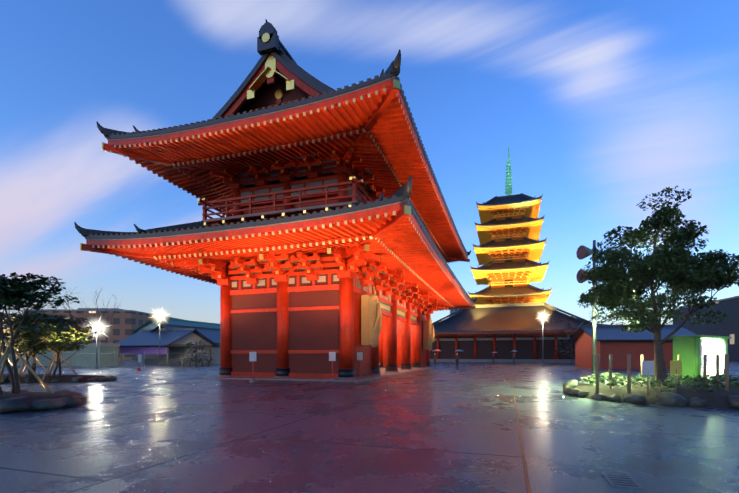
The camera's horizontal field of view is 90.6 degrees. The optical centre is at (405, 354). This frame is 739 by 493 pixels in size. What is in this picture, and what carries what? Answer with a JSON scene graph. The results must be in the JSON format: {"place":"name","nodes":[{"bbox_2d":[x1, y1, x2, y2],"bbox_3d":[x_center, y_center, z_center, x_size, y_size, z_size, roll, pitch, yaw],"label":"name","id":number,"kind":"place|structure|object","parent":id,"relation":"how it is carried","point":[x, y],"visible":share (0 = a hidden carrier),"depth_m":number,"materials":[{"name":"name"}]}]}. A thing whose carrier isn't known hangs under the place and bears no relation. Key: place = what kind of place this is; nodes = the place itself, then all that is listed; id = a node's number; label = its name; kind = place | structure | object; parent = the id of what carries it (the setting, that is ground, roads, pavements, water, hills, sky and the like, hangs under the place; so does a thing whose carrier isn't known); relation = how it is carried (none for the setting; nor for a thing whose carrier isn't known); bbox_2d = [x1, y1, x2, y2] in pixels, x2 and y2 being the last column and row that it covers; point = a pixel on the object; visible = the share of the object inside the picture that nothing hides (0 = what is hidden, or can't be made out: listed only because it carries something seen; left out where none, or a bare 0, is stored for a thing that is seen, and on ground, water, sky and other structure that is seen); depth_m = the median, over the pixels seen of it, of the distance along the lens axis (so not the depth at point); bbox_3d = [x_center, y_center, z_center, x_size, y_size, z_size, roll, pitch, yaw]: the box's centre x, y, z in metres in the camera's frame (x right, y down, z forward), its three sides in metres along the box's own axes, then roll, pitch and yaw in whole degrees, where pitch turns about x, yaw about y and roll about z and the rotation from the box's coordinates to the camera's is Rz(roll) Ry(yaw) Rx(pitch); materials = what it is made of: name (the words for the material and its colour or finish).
{"place":"outdoors","nodes":[
{"label":"outdoors","id":0,"kind":"place"},
{"bbox_2d":[23,308,183,359],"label":"brown building","id":1,"kind":"structure","parent":0,"point":[127,322],"depth_m":108.84,"materials":[{"name":"concrete"}]},
{"bbox_2d":[132,317,219,361],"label":"green roof house","id":2,"kind":"structure","parent":0,"point":[153,323],"depth_m":76.19,"materials":[{"name":"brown wood"}]},
{"bbox_2d":[0,360,738,492],"bbox_3d":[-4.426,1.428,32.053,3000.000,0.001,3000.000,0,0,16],"label":"ground","id":3,"kind":"structure","parent":0,"point":[446,427],"depth_m":6.38,"materials":[{"name":"grey stone"}]},
{"bbox_2d":[0,312,66,381],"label":"staked sapling","id":4,"kind":"object","parent":3,"relation":"on","point":[7,375],"visible":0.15,"depth_m":18.36,"materials":[{"name":"green plant"}]},
{"bbox_2d":[0,312,69,378],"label":"staked sapling","id":5,"kind":"object","parent":3,"relation":"on","point":[49,318],"visible":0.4,"depth_m":18.28,"materials":[{"name":"green plant"}]},
{"bbox_2d":[0,390,87,412],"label":"rock planter","id":6,"kind":"object","parent":3,"relation":"on","point":[24,400],"visible":1,"depth_m":9.58,"materials":[{"name":"stone"}]},
{"bbox_2d":[0,272,101,394],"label":"young tree","id":7,"kind":"object","parent":6,"relation":"on","point":[16,293],"visible":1,"depth_m":10.42,"materials":[{"name":"green plant"}]},
{"bbox_2d":[1,374,116,382],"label":"rock planter","id":8,"kind":"object","parent":3,"relation":"on","point":[71,378],"visible":0.73,"depth_m":19.21,"materials":[{"name":"stone"}]},
{"bbox_2d":[4,310,94,379],"bbox_3d":[-18.857,-0.484,19.438,3.613,3.644,4.738,0,0,-29],"label":"staked sapling","id":9,"kind":"object","parent":8,"relation":"on","point":[57,348],"visible":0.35,"depth_m":18.80,"materials":[{"name":"green plant"}]},
{"bbox_2d":[42,287,75,315],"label":"bare tree","id":10,"kind":"object","parent":3,"relation":"on","point":[61,306],"visible":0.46,"depth_m":57.86,"materials":[{"name":"brown plant"}]},
{"bbox_2d":[0,335,119,365],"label":"site hoarding","id":11,"kind":"object","parent":3,"relation":"on","point":[105,359],"visible":0.42,"depth_m":47.28,"materials":[{"name":"metal"}]},
{"bbox_2d":[68,288,121,342],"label":"bare tree","id":12,"kind":"object","parent":3,"relation":"on","point":[106,334],"visible":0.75,"depth_m":65.53,"materials":[{"name":"brown plant"}]},
{"bbox_2d":[55,350,135,368],"bbox_3d":[-32.284,0.478,38.233,6.443,1.900,0.070,0,0,-40],"label":"iron fence","id":13,"kind":"object","parent":3,"relation":"on","point":[90,353],"visible":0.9,"depth_m":37.86,"materials":[{"name":"metal"}]},
{"bbox_2d":[95,331,97,368],"bbox_3d":[-31.571,-0.832,37.252,0.640,4.520,0.609,0,0,16],"label":"street lamp","id":14,"kind":"object","parent":3,"relation":"on","point":[96,366],"visible":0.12,"depth_m":37.20,"materials":[{"name":"metal"}]},
{"bbox_2d":[92,322,110,336],"bbox_3d":[-31.180,-2.736,36.793,2.800,2.800,0.021,0,3,-41],"label":"street lamp light","id":15,"kind":"object","parent":14,"relation":"attached to","point":[97,326],"visible":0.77,"depth_m":36.82,"materials":[{"name":"white glass"}]},
{"bbox_2d":[155,314,163,366],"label":"street lamp","id":16,"kind":"object","parent":3,"relation":"on","point":[159,338],"visible":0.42,"depth_m":44.23,"materials":[{"name":"metal"}]},
{"bbox_2d":[154,313,167,322],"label":"street lamp light","id":17,"kind":"object","parent":16,"relation":"attached to","point":[159,315],"visible":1,"depth_m":43.77,"materials":[{"name":"white glass"}]},
{"bbox_2d":[117,328,218,364],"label":"water pavilion","id":18,"kind":"structure","parent":3,"relation":"on","point":[143,340],"depth_m":52.89,"materials":[{"name":"grey wood"}]},
{"bbox_2d":[144,351,214,367],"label":"iron fence","id":19,"kind":"object","parent":3,"relation":"on","point":[171,365],"visible":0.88,"depth_m":43.35,"materials":[{"name":"metal"}]},
{"bbox_2d":[142,323,219,364],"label":"building","id":20,"kind":"structure","parent":3,"relation":"on","point":[212,334],"depth_m":57.25,"materials":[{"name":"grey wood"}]},
{"bbox_2d":[185,340,205,360],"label":"round shrub","id":21,"kind":"object","parent":3,"relation":"on","point":[191,350],"visible":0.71,"depth_m":46.19,"materials":[{"name":"green plant"}]},
{"bbox_2d":[177,356,214,366],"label":"hedge","id":22,"kind":"object","parent":3,"relation":"on","point":[197,361],"visible":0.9,"depth_m":44.79,"materials":[{"name":"green plant"}]},
{"bbox_2d":[249,351,256,382],"bbox_3d":[-7.867,0.618,18.837,0.400,1.620,0.380,0,0,16],"label":"sign","id":23,"kind":"object","parent":3,"relation":"on","point":[253,356],"visible":1,"depth_m":18.81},
{"bbox_2d":[74,19,476,381],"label":"temple gate","id":24,"kind":"structure","parent":3,"relation":"on","point":[335,230],"depth_m":21.07,"materials":[{"name":"paint"}]},
{"bbox_2d":[329,352,335,379],"bbox_3d":[-4.004,0.618,20.019,0.400,1.620,0.380,0,0,16],"label":"sign","id":25,"kind":"object","parent":3,"relation":"on","point":[332,356],"visible":0.83,"depth_m":19.99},
{"bbox_2d":[356,352,362,377],"bbox_3d":[-2.735,0.618,21.972,0.400,1.620,0.380,0,0,16],"label":"sign","id":26,"kind":"object","parent":3,"relation":"on","point":[359,356],"visible":0.79,"depth_m":21.95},
{"bbox_2d":[510,371,530,492],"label":"pavement strip","id":27,"kind":"object","parent":3,"relation":"on","point":[527,480],"visible":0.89,"depth_m":5.36,"materials":[{"name":"grey stone"}]},
{"bbox_2d":[430,302,622,362],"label":"temple hall","id":28,"kind":"structure","parent":3,"relation":"on","point":[503,327],"depth_m":72.77,"materials":[{"name":"wood"}]},
{"bbox_2d":[468,147,551,332],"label":"pagoda","id":29,"kind":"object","parent":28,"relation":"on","point":[509,250],"visible":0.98,"depth_m":87.93,"materials":[{"name":"tile"}]},
{"bbox_2d":[540,314,545,366],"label":"street lamp","id":30,"kind":"object","parent":3,"relation":"on","point":[542,340],"visible":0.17,"depth_m":42.51,"materials":[{"name":"metal"}]},
{"bbox_2d":[554,315,639,363],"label":"tree line","id":31,"kind":"object","parent":3,"relation":"on","point":[570,336],"visible":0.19,"depth_m":60.32,"materials":[{"name":"green plant"}]},
{"bbox_2d":[602,473,643,488],"bbox_3d":[2.453,1.423,4.126,0.300,0.011,0.450,0,0,16],"label":"drain cover","id":32,"kind":"object","parent":3,"relation":"on","point":[621,480],"visible":0.98,"depth_m":4.09,"materials":[{"name":"black metal"}]},
{"bbox_2d":[567,324,696,368],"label":"red shop","id":33,"kind":"structure","parent":3,"relation":"on","point":[617,343],"depth_m":37.22,"materials":[{"name":"brown wood"}]},
{"bbox_2d":[563,372,738,408],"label":"rock planter","id":34,"kind":"object","parent":3,"relation":"on","point":[690,393],"visible":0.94,"depth_m":11.22,"materials":[{"name":"grey stone"}]},
{"bbox_2d":[576,240,595,380],"bbox_3d":[7.612,-1.722,15.014,0.842,6.300,1.368,0,0,16],"label":"loudspeaker pole","id":35,"kind":"object","parent":34,"relation":"on","point":[583,252],"visible":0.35,"depth_m":15.42,"materials":[{"name":"metal"}]},
{"bbox_2d":[642,361,653,395],"bbox_3d":[7.045,0.673,10.564,0.341,1.010,0.039,0,0,0],"label":"sign","id":36,"kind":"object","parent":34,"relation":"on","point":[647,368],"visible":1,"depth_m":10.55,"materials":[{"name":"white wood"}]},
{"bbox_2d":[577,185,738,385],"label":"zelkova tree","id":37,"kind":"object","parent":34,"relation":"on","point":[682,269],"visible":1,"depth_m":12.09,"materials":[{"name":"green plant"}]},
{"bbox_2d":[596,354,728,393],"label":"wooden posts","id":38,"kind":"object","parent":34,"relation":"on","point":[678,359],"visible":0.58,"depth_m":11.42,"materials":[{"name":"brown wood"}]},
{"bbox_2d":[670,361,681,391],"bbox_3d":[8.101,0.673,10.883,0.341,1.010,0.039,0,0,0],"label":"sign","id":39,"kind":"object","parent":34,"relation":"on","point":[675,368],"visible":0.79,"depth_m":10.87,"materials":[{"name":"yellow wood"}]},
{"bbox_2d":[670,335,731,382],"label":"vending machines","id":40,"kind":"object","parent":3,"relation":"on","point":[691,350],"visible":0.79,"depth_m":16.44,"materials":[{"name":"green metal"}]},
{"bbox_2d":[0,0,738,326],"label":"sky","id":41,"kind":"structure","parent":0,"point":[599,107],"materials":[{"name":"blue"}]},
{"bbox_2d":[433,349,440,368],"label":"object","id":42,"kind":"object","parent":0,"point":[434,358],"visible":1,"depth_m":36.76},
{"bbox_2d":[450,308,461,315],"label":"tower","id":43,"kind":"structure","parent":0,"point":[453,311],"depth_m":293.22,"materials":[{"name":"concrete"}]},
{"bbox_2d":[455,350,462,368],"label":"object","id":44,"kind":"object","parent":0,"point":[457,359],"visible":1,"depth_m":37.35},
{"bbox_2d":[511,350,517,364],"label":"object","id":45,"kind":"object","parent":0,"point":[513,355],"visible":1,"depth_m":52.07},
{"bbox_2d":[673,296,738,360],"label":"blue glass building","id":46,"kind":"structure","parent":0,"point":[730,326],"depth_m":90.85,"materials":[{"name":"glass"},{"name":"metal"}]}
]}

